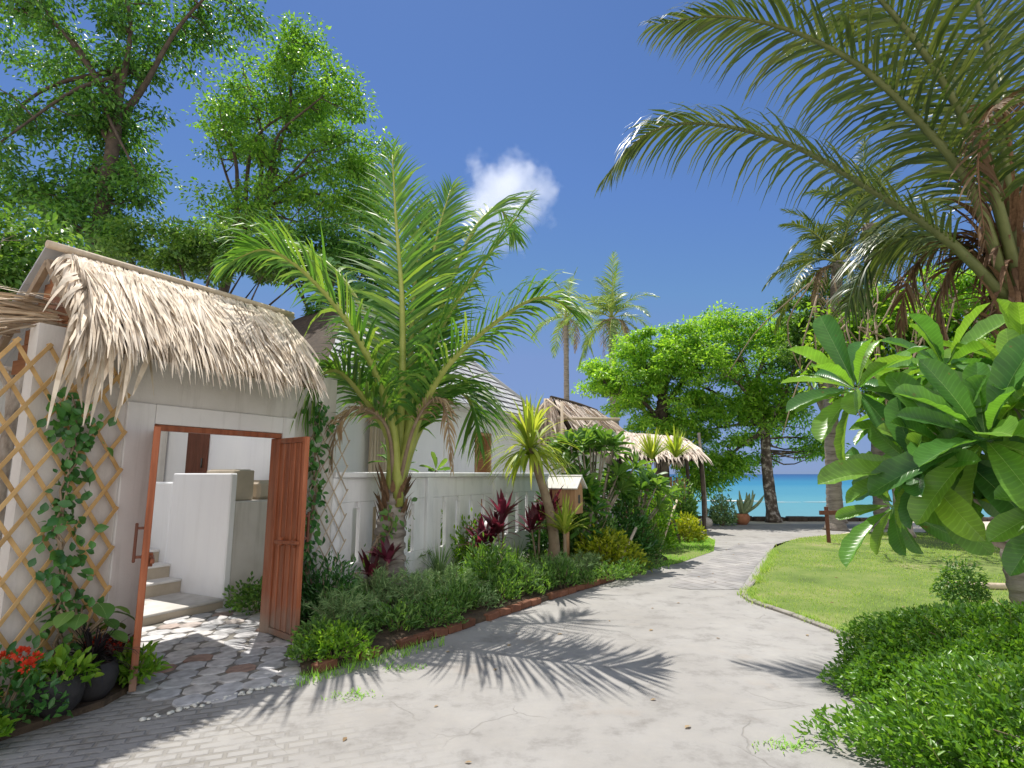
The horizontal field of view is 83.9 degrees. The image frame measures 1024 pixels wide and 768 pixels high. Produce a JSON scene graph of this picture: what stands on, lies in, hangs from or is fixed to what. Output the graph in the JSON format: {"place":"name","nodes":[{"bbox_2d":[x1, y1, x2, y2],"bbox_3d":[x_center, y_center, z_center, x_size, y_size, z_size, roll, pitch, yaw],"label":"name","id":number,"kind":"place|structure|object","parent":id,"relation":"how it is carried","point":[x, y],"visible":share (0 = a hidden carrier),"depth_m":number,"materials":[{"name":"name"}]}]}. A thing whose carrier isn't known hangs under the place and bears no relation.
{"place":"outdoors","nodes":[
{"label":"outdoors","id":0,"kind":"place"},
{"bbox_2d":[0,676,139,740],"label":"soil bed","id":1,"kind":"object","parent":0,"point":[117,691],"visible":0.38,"depth_m":3.92,"materials":[{"name":"brown soil"}]},
{"bbox_2d":[0,641,72,727],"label":"flowering plant","id":2,"kind":"object","parent":1,"relation":"on","point":[18,682],"visible":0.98,"depth_m":3.69,"materials":[{"name":"green plant"}]},
{"bbox_2d":[30,670,85,718],"bbox_3d":[-3.087,2.110,3.876,0.312,0.240,0.309,0,-9,0],"label":"plant pot","id":3,"kind":"object","parent":1,"relation":"on","point":[75,690],"visible":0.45,"depth_m":3.80,"materials":[{"name":"ceramic"}]},
{"bbox_2d":[8,643,104,690],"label":"leafy herb","id":4,"kind":"object","parent":3,"relation":"in","point":[60,658],"visible":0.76,"depth_m":3.89,"materials":[{"name":"green plant"}]},
{"bbox_2d":[37,600,134,650],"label":"taro plant","id":5,"kind":"object","parent":1,"relation":"on","point":[75,620],"visible":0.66,"depth_m":4.17,"materials":[{"name":"green plant"}]},
{"bbox_2d":[80,656,118,702],"bbox_3d":[-3.035,2.147,4.140,0.302,0.250,0.299,0,-9,0],"label":"plant pot","id":6,"kind":"object","parent":1,"relation":"on","point":[98,689],"visible":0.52,"depth_m":4.08,"materials":[{"name":"ceramic"}]},
{"bbox_2d":[48,617,142,689],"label":"black grass","id":7,"kind":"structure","parent":6,"relation":"in","point":[97,649],"depth_m":4.14,"materials":[{"name":"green plant"}]},
{"bbox_2d":[113,636,171,687],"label":"leafy herb","id":8,"kind":"object","parent":1,"relation":"on","point":[147,663],"visible":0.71,"depth_m":4.39,"materials":[{"name":"green plant"}]},
{"bbox_2d":[127,607,305,716],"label":"entrance paving","id":9,"kind":"structure","parent":0,"point":[217,684],"depth_m":5.09,"materials":[{"name":"grey stone"}]},
{"bbox_2d":[299,527,666,675],"bbox_3d":[2.027,3.520,11.890,2.547,0.055,16.435,-5,-10,27],"label":"soil bed","id":10,"kind":"object","parent":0,"point":[386,638],"visible":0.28,"depth_m":6.08,"materials":[{"name":"brown soil"}]},
{"bbox_2d":[284,632,329,662],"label":"herb","id":11,"kind":"object","parent":10,"relation":"on","point":[295,652],"visible":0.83,"depth_m":4.88,"materials":[{"name":"green plant"}]},
{"bbox_2d":[286,612,345,646],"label":"ground herb","id":12,"kind":"object","parent":10,"relation":"on","point":[320,625],"visible":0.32,"depth_m":5.31,"materials":[{"name":"green plant"}]},
{"bbox_2d":[301,401,338,609],"bbox_3d":[-2.207,1.398,6.407,0.477,2.470,0.373,9,-12,-43],"label":"climbing vine","id":13,"kind":"object","parent":10,"relation":"on","point":[316,498],"visible":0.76,"depth_m":6.49,"materials":[{"name":"green plant"}]},
{"bbox_2d":[300,550,368,623],"bbox_3d":[-2.010,2.226,6.297,0.992,0.793,0.767,0,-9,0],"label":"bed shrub","id":14,"kind":"object","parent":10,"relation":"on","point":[337,578],"visible":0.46,"depth_m":6.19,"materials":[{"name":"green plant"}]},
{"bbox_2d":[287,616,383,661],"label":"herb","id":15,"kind":"object","parent":10,"relation":"on","point":[347,644],"visible":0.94,"depth_m":4.97,"materials":[{"name":"green plant"}]},
{"bbox_2d":[301,583,389,630],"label":"feathery shrub","id":16,"kind":"object","parent":10,"relation":"on","point":[345,607],"visible":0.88,"depth_m":5.73,"materials":[{"name":"green plant"}]},
{"bbox_2d":[335,607,381,648],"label":"ground herb","id":17,"kind":"object","parent":10,"relation":"on","point":[368,625],"visible":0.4,"depth_m":5.53,"materials":[{"name":"green plant"}]},
{"bbox_2d":[326,560,417,608],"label":"feathery shrub","id":18,"kind":"object","parent":10,"relation":"on","point":[378,584],"visible":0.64,"depth_m":6.44,"materials":[{"name":"green plant"}]},
{"bbox_2d":[350,535,411,609],"bbox_3d":[-1.576,2.243,6.666,0.830,0.879,0.625,2,-9,-13],"label":"purple cordyline","id":19,"kind":"object","parent":10,"relation":"on","point":[388,553],"visible":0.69,"depth_m":6.72,"materials":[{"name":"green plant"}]},
{"bbox_2d":[362,594,426,631],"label":"ground herb","id":20,"kind":"object","parent":10,"relation":"on","point":[406,620],"visible":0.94,"depth_m":5.84,"materials":[{"name":"green plant"}]},
{"bbox_2d":[209,134,595,608],"bbox_3d":[-1.505,-0.488,7.829,4.817,6.728,4.210,2,-9,-14],"label":"coconut palm","id":21,"kind":"object","parent":10,"relation":"on","point":[414,403],"visible":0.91,"depth_m":7.64,"materials":[{"name":"green plant"}]},
{"bbox_2d":[363,497,417,587],"bbox_3d":[-1.509,1.985,6.968,0.727,1.176,0.365,6,-11,-34],"label":"climbing vine","id":22,"kind":"object","parent":21,"relation":"attached to","point":[385,512],"visible":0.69,"depth_m":7.00,"materials":[{"name":"green plant"}]},
{"bbox_2d":[381,566,449,609],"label":"feathery shrub","id":23,"kind":"object","parent":10,"relation":"on","point":[420,585],"visible":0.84,"depth_m":6.51,"materials":[{"name":"green plant"}]},
{"bbox_2d":[394,596,468,628],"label":"herb","id":24,"kind":"object","parent":10,"relation":"on","point":[441,618],"visible":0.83,"depth_m":6.03,"materials":[{"name":"green plant"}]},
{"bbox_2d":[421,539,460,575],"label":"grass tuft","id":25,"kind":"object","parent":10,"relation":"on","point":[438,565],"visible":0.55,"depth_m":8.24,"materials":[{"name":"green plant"}]},
{"bbox_2d":[417,583,473,617],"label":"ground herb","id":26,"kind":"object","parent":10,"relation":"on","point":[461,602],"visible":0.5,"depth_m":6.46,"materials":[{"name":"green plant"}]},
{"bbox_2d":[426,562,490,594],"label":"feathery shrub","id":27,"kind":"object","parent":10,"relation":"on","point":[446,578],"visible":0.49,"depth_m":7.23,"materials":[{"name":"green plant"}]},
{"bbox_2d":[441,574,487,609],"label":"ground herb","id":28,"kind":"object","parent":10,"relation":"on","point":[473,595],"visible":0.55,"depth_m":6.79,"materials":[{"name":"green plant"}]},
{"bbox_2d":[450,507,490,572],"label":"fern clump","id":29,"kind":"object","parent":10,"relation":"on","point":[463,551],"visible":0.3,"depth_m":9.01,"materials":[{"name":"green plant"}]},
{"bbox_2d":[459,532,528,594],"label":"shrub","id":30,"kind":"object","parent":10,"relation":"on","point":[482,566],"visible":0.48,"depth_m":7.66,"materials":[{"name":"green plant"}]},
{"bbox_2d":[465,489,527,556],"bbox_3d":[-0.209,2.288,8.634,1.033,1.402,0.997,3,-9,-18],"label":"purple cordyline","id":31,"kind":"object","parent":10,"relation":"on","point":[503,509],"visible":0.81,"depth_m":8.69,"materials":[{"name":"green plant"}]},
{"bbox_2d":[481,567,523,601],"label":"ground herb","id":32,"kind":"object","parent":10,"relation":"on","point":[502,587],"visible":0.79,"depth_m":7.18,"materials":[{"name":"green plant"}]},
{"bbox_2d":[502,560,546,595],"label":"ground herb","id":33,"kind":"object","parent":10,"relation":"on","point":[529,587],"visible":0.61,"depth_m":7.50,"materials":[{"name":"green plant"}]},
{"bbox_2d":[481,388,582,573],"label":"dragon tree","id":34,"kind":"object","parent":10,"relation":"on","point":[529,428],"visible":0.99,"depth_m":9.09,"materials":[{"name":"green plant"}]},
{"bbox_2d":[521,556,559,589],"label":"ground herb","id":35,"kind":"object","parent":10,"relation":"on","point":[545,566],"visible":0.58,"depth_m":7.80,"materials":[{"name":"green plant"}]},
{"bbox_2d":[509,485,576,573],"bbox_3d":[0.460,2.370,9.319,1.010,1.455,0.998,9,-12,-43],"label":"purple cordyline","id":36,"kind":"object","parent":10,"relation":"on","point":[533,515],"visible":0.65,"depth_m":9.31,"materials":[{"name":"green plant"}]},
{"bbox_2d":[522,491,579,559],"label":"bed shrub","id":37,"kind":"object","parent":10,"relation":"on","point":[544,541],"visible":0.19,"depth_m":10.45,"materials":[{"name":"green plant"}]},
{"bbox_2d":[543,551,581,587],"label":"ground herb","id":38,"kind":"object","parent":10,"relation":"on","point":[569,574],"visible":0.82,"depth_m":8.04,"materials":[{"name":"green plant"}]},
{"bbox_2d":[538,493,589,579],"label":"plant","id":39,"kind":"object","parent":10,"relation":"on","point":[564,520],"visible":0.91,"depth_m":8.79,"materials":[{"name":"green plant"}]},
{"bbox_2d":[546,475,586,556],"bbox_3d":[0.920,2.365,9.649,0.600,1.637,0.495,-5,-10,28],"label":"letter box","id":40,"kind":"object","parent":10,"relation":"on","point":[575,485],"visible":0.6,"depth_m":9.59,"materials":[{"name":"brown wood"}]},
{"bbox_2d":[559,476,611,567],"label":"frangipani bush","id":41,"kind":"object","parent":10,"relation":"on","point":[592,498],"visible":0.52,"depth_m":9.89,"materials":[{"name":"green plant"}]},
{"bbox_2d":[548,501,627,563],"bbox_3d":[1.360,2.596,10.062,1.438,1.249,1.220,0,-9,0],"label":"bed shrub","id":42,"kind":"object","parent":10,"relation":"on","point":[602,524],"visible":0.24,"depth_m":9.96,"materials":[{"name":"green plant"}]},
{"bbox_2d":[541,423,654,535],"bbox_3d":[1.591,2.010,10.654,2.067,2.571,1.603,0,-9,0],"label":"frangipani bush","id":43,"kind":"object","parent":10,"relation":"on","point":[589,440],"visible":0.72,"depth_m":10.46,"materials":[{"name":"green plant"}]},
{"bbox_2d":[589,561,632,580],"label":"ground herb","id":44,"kind":"object","parent":10,"relation":"on","point":[610,577],"visible":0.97,"depth_m":8.63,"materials":[{"name":"green plant"}]},
{"bbox_2d":[570,524,652,572],"bbox_3d":[1.656,2.752,9.594,1.417,0.796,1.132,0,-9,0],"label":"yellow croton","id":45,"kind":"object","parent":10,"relation":"on","point":[608,550],"visible":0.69,"depth_m":9.44,"materials":[{"name":"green plant"}]},
{"bbox_2d":[594,488,665,558],"bbox_3d":[2.174,2.669,10.921,1.499,1.412,1.216,0,-9,0],"label":"bed shrub","id":46,"kind":"object","parent":10,"relation":"on","point":[631,519],"visible":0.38,"depth_m":10.72,"materials":[{"name":"green plant"}]},
{"bbox_2d":[596,464,682,533],"bbox_3d":[2.425,2.509,11.381,2.003,1.812,1.458,0,-9,0],"label":"frangipani bush","id":47,"kind":"object","parent":10,"relation":"on","point":[647,488],"visible":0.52,"depth_m":11.20,"materials":[{"name":"green plant"}]},
{"bbox_2d":[0,524,1023,767],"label":"path","id":48,"kind":"structure","parent":0,"point":[729,676],"depth_m":4.12,"materials":[{"name":"concrete"}]},
{"bbox_2d":[291,636,444,687],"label":"grass","id":49,"kind":"structure","parent":48,"relation":"on","point":[363,661],"depth_m":4.96,"materials":[{"name":"green plant"}]},
{"bbox_2d":[311,570,640,673],"bbox_3d":[0.234,2.757,7.172,0.140,0.099,6.208,-7,-11,37],"label":"brick edging","id":50,"kind":"object","parent":48,"relation":"on","point":[427,635],"visible":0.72,"depth_m":6.12,"materials":[{"name":"brown brick"}]},
{"bbox_2d":[321,660,923,754],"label":"crack weeds","id":51,"kind":"object","parent":48,"relation":"on","point":[791,747],"visible":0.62,"depth_m":3.59,"materials":[{"name":"green plant"}]},
{"bbox_2d":[707,487,738,525],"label":"shore shrub","id":52,"kind":"object","parent":48,"relation":"on","point":[722,517],"visible":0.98,"depth_m":18.46,"materials":[{"name":"green plant"}]},
{"bbox_2d":[761,181,914,530],"bbox_3d":[10.514,-0.910,17.683,4.690,10.649,4.620,-7,-11,36],"label":"coconut palm","id":53,"kind":"object","parent":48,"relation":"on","point":[834,500],"visible":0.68,"depth_m":17.99,"materials":[{"name":"green plant"}]},
{"bbox_2d":[781,299,1023,575],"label":"leaf shrub","id":54,"kind":"object","parent":48,"relation":"on","point":[939,431],"visible":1,"depth_m":2.23,"materials":[{"name":"green plant"}]},
{"bbox_2d":[790,649,1023,767],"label":"clipped hedge","id":55,"kind":"object","parent":48,"relation":"on","point":[966,704],"visible":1,"depth_m":3.22,"materials":[{"name":"green plant"}]},
{"bbox_2d":[0,0,1023,473],"label":"sky","id":56,"kind":"structure","parent":0,"point":[504,97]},
{"bbox_2d":[225,510,989,661],"bbox_3d":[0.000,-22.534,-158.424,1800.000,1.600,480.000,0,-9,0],"label":"ground","id":57,"kind":"structure","parent":0,"point":[917,528],"depth_m":19.24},
{"bbox_2d":[0,200,100,548],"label":"garden tree","id":58,"kind":"object","parent":57,"relation":"on","point":[18,258],"visible":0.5,"depth_m":6.78,"materials":[{"name":"green plant"}]},
{"bbox_2d":[0,371,167,519],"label":"outbuilding","id":59,"kind":"structure","parent":57,"relation":"on","point":[162,456],"depth_m":9.62,"materials":[{"name":"paint"}]},
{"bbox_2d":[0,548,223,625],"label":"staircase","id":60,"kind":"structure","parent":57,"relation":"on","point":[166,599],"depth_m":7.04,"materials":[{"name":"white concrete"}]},
{"bbox_2d":[0,0,283,265],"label":"shade tree","id":61,"kind":"object","parent":57,"relation":"on","point":[109,122],"visible":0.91,"depth_m":12.99,"materials":[{"name":"green plant"}]},
{"bbox_2d":[0,240,336,704],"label":"gatehouse","id":62,"kind":"object","parent":57,"relation":"on","point":[183,356],"visible":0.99,"depth_m":4.86,"materials":[{"name":"paint"}]},
{"bbox_2d":[0,337,130,699],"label":"bamboo trellis","id":63,"kind":"object","parent":62,"relation":"attached to","point":[15,601],"visible":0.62,"depth_m":4.23,"materials":[{"name":"beige wood"}]},
{"bbox_2d":[26,386,116,656],"bbox_3d":[-3.313,1.088,4.303,0.314,2.157,0.630,-5,-10,28],"label":"climbing vine","id":64,"kind":"object","parent":63,"relation":"attached to","point":[67,414],"visible":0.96,"depth_m":4.30,"materials":[{"name":"green plant"}]},
{"bbox_2d":[128,426,160,691],"bbox_3d":[-3.019,1.367,4.680,0.151,2.000,0.616,6,-11,-32],"label":"door leaf","id":65,"kind":"structure","parent":62,"relation":"in","point":[147,558],"depth_m":4.44,"materials":[{"name":"brown wood"}]},
{"bbox_2d":[265,436,309,641],"bbox_3d":[-2.302,1.557,5.883,0.616,2.000,0.151,-8,-12,41],"label":"door leaf","id":66,"kind":"structure","parent":62,"relation":"in","point":[288,537],"depth_m":5.84,"materials":[{"name":"brown wood"}]},
{"bbox_2d":[302,414,349,585],"bbox_3d":[-2.170,1.412,6.701,0.035,2.150,0.644,-5,-10,28],"label":"bamboo trellis","id":67,"kind":"object","parent":62,"relation":"attached to","point":[319,547],"visible":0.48,"depth_m":6.76,"materials":[{"name":"brown wood"}]},
{"bbox_2d":[150,473,236,607],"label":"stair wall","id":68,"kind":"structure","parent":57,"relation":"on","point":[192,528],"depth_m":7.50,"materials":[{"name":"white paint"}]},
{"bbox_2d":[72,210,338,305],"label":"garden tree","id":69,"kind":"object","parent":57,"relation":"on","point":[190,250],"visible":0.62,"depth_m":11.80,"materials":[{"name":"green plant"}]},
{"bbox_2d":[222,571,262,615],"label":"court shrub","id":70,"kind":"object","parent":57,"relation":"on","point":[249,593],"visible":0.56,"depth_m":6.84,"materials":[{"name":"green plant"}]},
{"bbox_2d":[228,499,267,603],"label":"terrace wall","id":71,"kind":"structure","parent":57,"relation":"on","point":[248,545],"depth_m":7.50,"materials":[{"name":"paint"}]},
{"bbox_2d":[207,469,253,500],"bbox_3d":[-3.851,1.372,7.775,0.580,0.410,0.320,-5,-10,28],"label":"planter box","id":72,"kind":"object","parent":71,"relation":"on","point":[245,484],"visible":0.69,"depth_m":7.66,"materials":[{"name":"beige stone"}]},
{"bbox_2d":[168,10,402,292],"bbox_3d":[-6.375,-3.515,16.086,6.872,15.263,4.542,0,-9,0],"label":"shade tree","id":73,"kind":"object","parent":57,"relation":"on","point":[316,110],"visible":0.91,"depth_m":16.05,"materials":[{"name":"green plant"}]},
{"bbox_2d":[252,216,413,315],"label":"garden tree","id":74,"kind":"object","parent":57,"relation":"on","point":[332,241],"visible":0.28,"depth_m":13.66,"materials":[{"name":"green plant"}]},
{"bbox_2d":[163,296,543,561],"bbox_3d":[-3.658,0.755,12.920,6.086,5.858,8.303,-5,-10,28],"label":"villa","id":75,"kind":"object","parent":57,"relation":"on","point":[193,453],"visible":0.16,"depth_m":9.90,"materials":[{"name":"white paint"}]},
{"bbox_2d":[185,433,209,472],"bbox_3d":[-5.156,1.315,9.289,0.520,1.900,0.079,-5,-10,28],"label":"door","id":76,"kind":"structure","parent":75,"relation":"in","point":[197,454],"depth_m":9.29,"materials":[{"name":"brown wood"}]},
{"bbox_2d":[474,433,491,504],"bbox_3d":[-0.702,1.986,13.281,0.100,1.680,0.710,-5,-10,28],"label":"window","id":77,"kind":"structure","parent":75,"relation":"in","point":[480,464],"depth_m":13.49,"materials":[{"name":"brown wood"}]},
{"bbox_2d":[328,472,548,589],"bbox_3d":[-0.751,2.325,9.513,0.200,1.675,6.235,-5,-10,28],"label":"garden fence","id":78,"kind":"object","parent":57,"relation":"on","point":[431,491],"visible":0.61,"depth_m":8.53,"materials":[{"name":"white paint"}]},
{"bbox_2d":[530,267,605,399],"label":"coconut palm","id":79,"kind":"object","parent":57,"relation":"on","point":[566,329],"visible":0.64,"depth_m":30.61,"materials":[{"name":"green plant"}]},
{"bbox_2d":[521,396,638,525],"bbox_3d":[2.384,2.529,17.517,3.304,3.787,6.672,-5,-10,27],"label":"thatched hut","id":80,"kind":"object","parent":57,"relation":"on","point":[576,414],"visible":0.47,"depth_m":15.35,"materials":[{"name":"plant"}]},
{"bbox_2d":[558,250,659,424],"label":"coconut palm","id":81,"kind":"object","parent":57,"relation":"on","point":[611,323],"visible":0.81,"depth_m":26.55,"materials":[{"name":"green plant"}]},
{"bbox_2d":[571,315,743,490],"bbox_3d":[5.756,1.244,21.762,6.008,7.635,4.559,4,-10,-22],"label":"beach tree","id":82,"kind":"object","parent":57,"relation":"on","point":[624,390],"visible":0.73,"depth_m":21.20,"materials":[{"name":"green plant"}]},
{"bbox_2d":[605,431,713,530],"bbox_3d":[4.184,2.949,17.642,3.337,3.001,3.044,0,-9,0],"label":"beach hut","id":83,"kind":"object","parent":57,"relation":"on","point":[695,455],"visible":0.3,"depth_m":16.91,"materials":[{"name":"beige plant"}]},
{"bbox_2d":[643,299,850,522],"bbox_3d":[9.037,0.829,21.756,8.324,8.499,4.439,1,-9,-8],"label":"beach tree","id":84,"kind":"object","parent":57,"relation":"on","point":[751,407],"visible":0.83,"depth_m":20.74,"materials":[{"name":"green plant"}]},
{"bbox_2d":[742,579,852,638],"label":"kerb","id":85,"kind":"structure","parent":57,"relation":"on","point":[787,612],"depth_m":6.71,"materials":[{"name":"grey concrete"}]},
{"bbox_2d":[764,279,852,523],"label":"background tree","id":86,"kind":"object","parent":57,"relation":"on","point":[794,327],"visible":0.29,"depth_m":20.15,"materials":[{"name":"green plant"}]},
{"bbox_2d":[698,516,993,521],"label":"seawall","id":87,"kind":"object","parent":57,"relation":"on","point":[803,518],"visible":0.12,"depth_m":20.07,"materials":[{"name":"grey concrete"}]},
{"bbox_2d":[779,136,961,528],"bbox_3d":[11.610,-2.121,18.281,5.110,13.220,5.472,-7,-11,38],"label":"coconut palm","id":88,"kind":"object","parent":57,"relation":"on","point":[874,450],"visible":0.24,"depth_m":18.87,"materials":[{"name":"green plant"}]},
{"bbox_2d":[654,534,714,567],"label":"grass verge","id":89,"kind":"object","parent":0,"point":[695,551],"depth_m":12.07,"materials":[{"name":"green plant"}]},
{"bbox_2d":[624,502,668,558],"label":"bed shrub","id":90,"kind":"object","parent":89,"relation":"on","point":[658,552],"visible":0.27,"depth_m":10.95,"materials":[{"name":"green plant"}]},
{"bbox_2d":[632,484,681,550],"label":"bed shrub","id":91,"kind":"object","parent":89,"relation":"on","point":[662,524],"visible":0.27,"depth_m":12.47,"materials":[{"name":"green plant"}]},
{"bbox_2d":[633,424,697,544],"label":"screw pine","id":92,"kind":"object","parent":89,"relation":"on","point":[651,448],"visible":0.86,"depth_m":14.00,"materials":[{"name":"green plant"}]},
{"bbox_2d":[670,473,702,533],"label":"bed shrub","id":93,"kind":"object","parent":89,"relation":"on","point":[689,506],"visible":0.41,"depth_m":15.55,"materials":[{"name":"green plant"}]},
{"bbox_2d":[671,511,707,542],"bbox_3d":[4.379,3.541,14.230,1.052,0.771,0.968,-5,-10,31],"label":"yellow croton","id":94,"kind":"object","parent":89,"relation":"on","point":[687,522],"visible":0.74,"depth_m":14.05,"materials":[{"name":"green plant"}]},
{"bbox_2d":[668,541,784,588],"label":"paving","id":95,"kind":"structure","parent":0,"point":[727,569],"depth_m":9.92,"materials":[{"name":"grey stone"}]},
{"bbox_2d":[522,474,989,516],"bbox_3d":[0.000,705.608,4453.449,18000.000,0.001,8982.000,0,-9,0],"label":"sea","id":96,"kind":"structure","parent":0,"point":[800,494],"depth_m":67.56,"materials":[{"name":"liquid"}]},
{"bbox_2d":[734,532,1023,668],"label":"lawn","id":97,"kind":"structure","parent":0,"point":[827,580],"depth_m":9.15,"materials":[{"name":"green plant"}]},
{"bbox_2d":[594,0,1023,605],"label":"coconut palm","id":98,"kind":"object","parent":97,"relation":"on","point":[974,164],"visible":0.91,"depth_m":6.61,"materials":[{"name":"green plant"}]},
{"bbox_2d":[804,282,930,537],"bbox_3d":[10.188,0.635,15.612,3.179,6.918,3.451,0,-9,0],"label":"background tree","id":99,"kind":"object","parent":97,"relation":"on","point":[883,330],"visible":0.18,"depth_m":15.45,"materials":[{"name":"green plant"}]},
{"bbox_2d":[816,596,1023,714],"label":"clipped hedge","id":100,"kind":"object","parent":97,"relation":"on","point":[873,653],"visible":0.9,"depth_m":4.41,"materials":[{"name":"green plant"}]},
{"bbox_2d":[895,263,999,364],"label":"background tree","id":101,"kind":"object","parent":97,"relation":"on","point":[969,306],"visible":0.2,"depth_m":13.86,"materials":[{"name":"green plant"}]},
{"bbox_2d":[729,273,970,434],"bbox_3d":[8.920,-0.722,13.893,6.342,4.418,3.456,0,-9,0],"label":"coconut palm","id":102,"kind":"object","parent":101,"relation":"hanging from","point":[867,334],"visible":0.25,"depth_m":13.56,"materials":[{"name":"plant"}]},
{"bbox_2d":[929,555,992,605],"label":"small bushy shrub","id":103,"kind":"object","parent":97,"relation":"on","point":[963,587],"visible":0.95,"depth_m":6.27,"materials":[{"name":"green plant"}]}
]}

